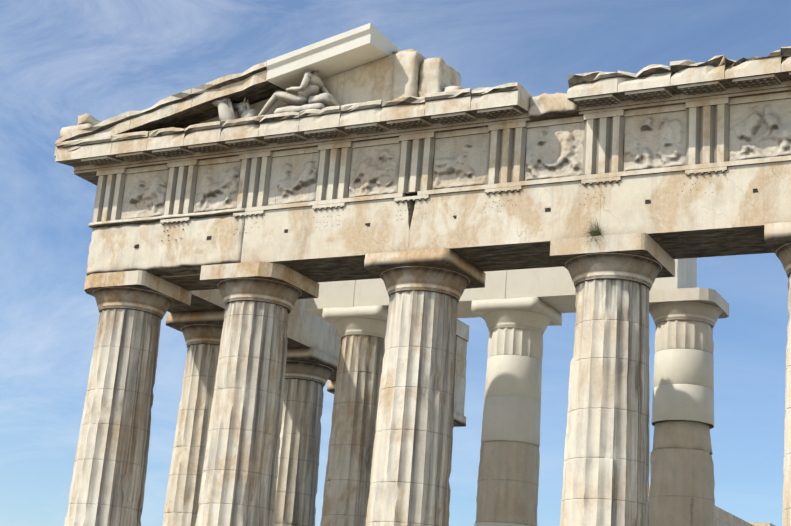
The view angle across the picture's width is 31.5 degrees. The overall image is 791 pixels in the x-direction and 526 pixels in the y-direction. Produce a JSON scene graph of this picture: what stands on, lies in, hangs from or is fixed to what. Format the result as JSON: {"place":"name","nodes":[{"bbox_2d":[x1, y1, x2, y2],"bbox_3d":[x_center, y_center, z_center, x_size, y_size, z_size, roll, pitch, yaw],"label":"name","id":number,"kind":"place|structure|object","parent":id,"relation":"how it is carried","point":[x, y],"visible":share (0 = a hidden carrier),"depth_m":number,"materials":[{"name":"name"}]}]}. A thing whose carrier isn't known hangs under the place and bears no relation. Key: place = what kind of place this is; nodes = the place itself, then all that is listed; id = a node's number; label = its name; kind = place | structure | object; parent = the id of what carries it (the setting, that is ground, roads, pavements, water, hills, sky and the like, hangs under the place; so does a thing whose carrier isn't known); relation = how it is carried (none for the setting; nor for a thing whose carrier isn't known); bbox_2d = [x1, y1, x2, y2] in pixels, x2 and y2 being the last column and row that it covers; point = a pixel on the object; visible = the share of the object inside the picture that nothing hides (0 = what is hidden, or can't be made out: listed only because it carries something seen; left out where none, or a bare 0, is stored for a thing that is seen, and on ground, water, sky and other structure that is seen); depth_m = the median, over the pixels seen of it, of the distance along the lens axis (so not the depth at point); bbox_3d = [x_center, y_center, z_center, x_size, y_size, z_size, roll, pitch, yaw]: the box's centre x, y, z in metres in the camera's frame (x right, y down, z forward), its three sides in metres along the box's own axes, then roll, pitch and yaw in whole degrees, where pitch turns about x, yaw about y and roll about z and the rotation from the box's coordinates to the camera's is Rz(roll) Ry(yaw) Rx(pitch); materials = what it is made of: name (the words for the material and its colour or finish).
{"place":"outdoors","nodes":[
{"label":"outdoors","id":0,"kind":"place"},
{"bbox_2d":[0,0,790,525],"label":"sky","id":1,"kind":"structure","parent":0,"point":[61,61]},
{"bbox_3d":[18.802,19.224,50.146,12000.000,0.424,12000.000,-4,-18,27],"label":"ground","id":2,"kind":"structure","parent":0,"visible":0},
{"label":"stepped base","id":3,"kind":"object","parent":2,"relation":"on","visible":0},
{"bbox_2d":[64,270,191,525],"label":"column","id":4,"kind":"structure","parent":3,"relation":"on","point":[107,487],"depth_m":33.04,"materials":[{"name":"stone"}]},
{"bbox_2d":[162,310,224,525],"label":"column","id":5,"kind":"structure","parent":3,"relation":"on","point":[201,331],"depth_m":36.20,"materials":[{"name":"stone"}]},
{"bbox_2d":[195,261,319,525],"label":"column","id":6,"kind":"structure","parent":3,"relation":"on","point":[240,472],"depth_m":31.37,"materials":[{"name":"stone"}]},
{"bbox_2d":[87,155,790,290],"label":"architrave","id":7,"kind":"object","parent":6,"relation":"on","point":[732,214],"visible":0.85,"depth_m":29.66,"materials":[{"name":"stone"}]},
{"bbox_2d":[92,92,790,222],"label":"triglyph","id":8,"kind":"object","parent":7,"relation":"on","point":[707,135],"visible":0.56,"depth_m":30.44,"materials":[{"name":"stone"}]},
{"bbox_2d":[55,46,790,185],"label":"cornice","id":9,"kind":"structure","parent":8,"relation":"on","point":[678,82],"depth_m":30.07,"materials":[{"name":"stone"}]},
{"bbox_2d":[212,97,259,120],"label":"statue horses","id":10,"kind":"object","parent":9,"relation":"on","point":[227,107],"visible":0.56,"depth_m":32.71,"materials":[{"name":"white stone"}]},
{"bbox_2d":[54,49,462,156],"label":"pediment","id":11,"kind":"structure","parent":9,"relation":"on","point":[406,73],"depth_m":32.57,"materials":[{"name":"stone"}]},
{"bbox_2d":[266,23,400,89],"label":"raking cornice block","id":12,"kind":"structure","parent":11,"relation":"attached to","point":[349,50],"depth_m":31.83,"materials":[{"name":"stone"}]},
{"bbox_2d":[258,70,338,115],"bbox_3d":[-2.396,-3.890,32.290,2.285,1.352,0.777,-4,-18,27],"label":"dionysos statue","id":13,"kind":"object","parent":9,"relation":"on","point":[308,89],"visible":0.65,"depth_m":31.91,"materials":[{"name":"stone"}]},
{"bbox_2d":[120,99,790,219],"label":"metopes","id":14,"kind":"object","parent":8,"relation":"attached to","point":[756,131],"visible":0.98,"depth_m":29.98,"materials":[{"name":"stone"}]},
{"bbox_2d":[134,182,757,247],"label":"holes","id":15,"kind":"object","parent":7,"relation":"attached to","point":[546,210],"visible":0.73,"depth_m":29.76,"materials":[{"name":"grey"}]},
{"bbox_2d":[274,348,338,525],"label":"column","id":16,"kind":"structure","parent":3,"relation":"on","point":[309,372],"depth_m":39.89,"materials":[{"name":"stone"}]},
{"bbox_2d":[167,289,469,415],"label":"entablature","id":17,"kind":"structure","parent":16,"relation":"on","point":[306,329],"depth_m":40.17,"materials":[{"name":"stone"}]},
{"bbox_2d":[327,381,335,393],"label":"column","id":18,"kind":"structure","parent":3,"relation":"on","point":[331,387],"depth_m":44.31,"materials":[{"name":"stone"}]},
{"bbox_2d":[320,305,387,525],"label":"column","id":19,"kind":"structure","parent":3,"relation":"on","point":[362,331],"depth_m":35.94,"materials":[{"name":"stone"}]},
{"bbox_2d":[305,258,696,317],"bbox_3d":[2.485,0.531,35.786,10.117,1.297,1.600,-4,-18,27],"label":"inner architrave","id":20,"kind":"object","parent":19,"relation":"on","point":[553,287],"visible":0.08,"depth_m":34.77,"materials":[{"name":"stone"}]},
{"bbox_2d":[364,248,485,525],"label":"column","id":21,"kind":"structure","parent":3,"relation":"on","point":[412,455],"depth_m":29.42,"materials":[{"name":"stone"}]},
{"bbox_2d":[453,412,465,427],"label":"column","id":22,"kind":"structure","parent":3,"relation":"on","point":[459,420],"depth_m":48.34,"materials":[{"name":"stone"}]},
{"bbox_2d":[471,297,561,525],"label":"column","id":23,"kind":"structure","parent":3,"relation":"on","point":[508,481],"depth_m":34.00,"materials":[{"name":"stone"}]},
{"bbox_2d":[550,233,674,525],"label":"column","id":24,"kind":"structure","parent":3,"relation":"on","point":[606,470],"depth_m":27.47,"materials":[{"name":"stone"}]},
{"bbox_2d":[586,219,602,242],"bbox_3d":[3.960,-0.598,27.959,0.532,0.731,0.320,-4,-18,27],"label":"grass tuft","id":25,"kind":"object","parent":24,"relation":"on","point":[593,232],"visible":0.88,"depth_m":28.08,"materials":[{"name":"green plant"}]},
{"bbox_2d":[648,287,728,525],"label":"column","id":26,"kind":"structure","parent":3,"relation":"on","point":[682,486],"depth_m":32.06,"materials":[{"name":"stone"}]},
{"bbox_2d":[648,484,774,525],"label":"cella wall","id":27,"kind":"structure","parent":3,"relation":"on","point":[722,517],"depth_m":61.69,"materials":[{"name":"stone"}]},
{"bbox_2d":[764,222,790,525],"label":"column","id":28,"kind":"structure","parent":3,"relation":"on","point":[777,238],"depth_m":26.22,"materials":[{"name":"stone"}]}
]}

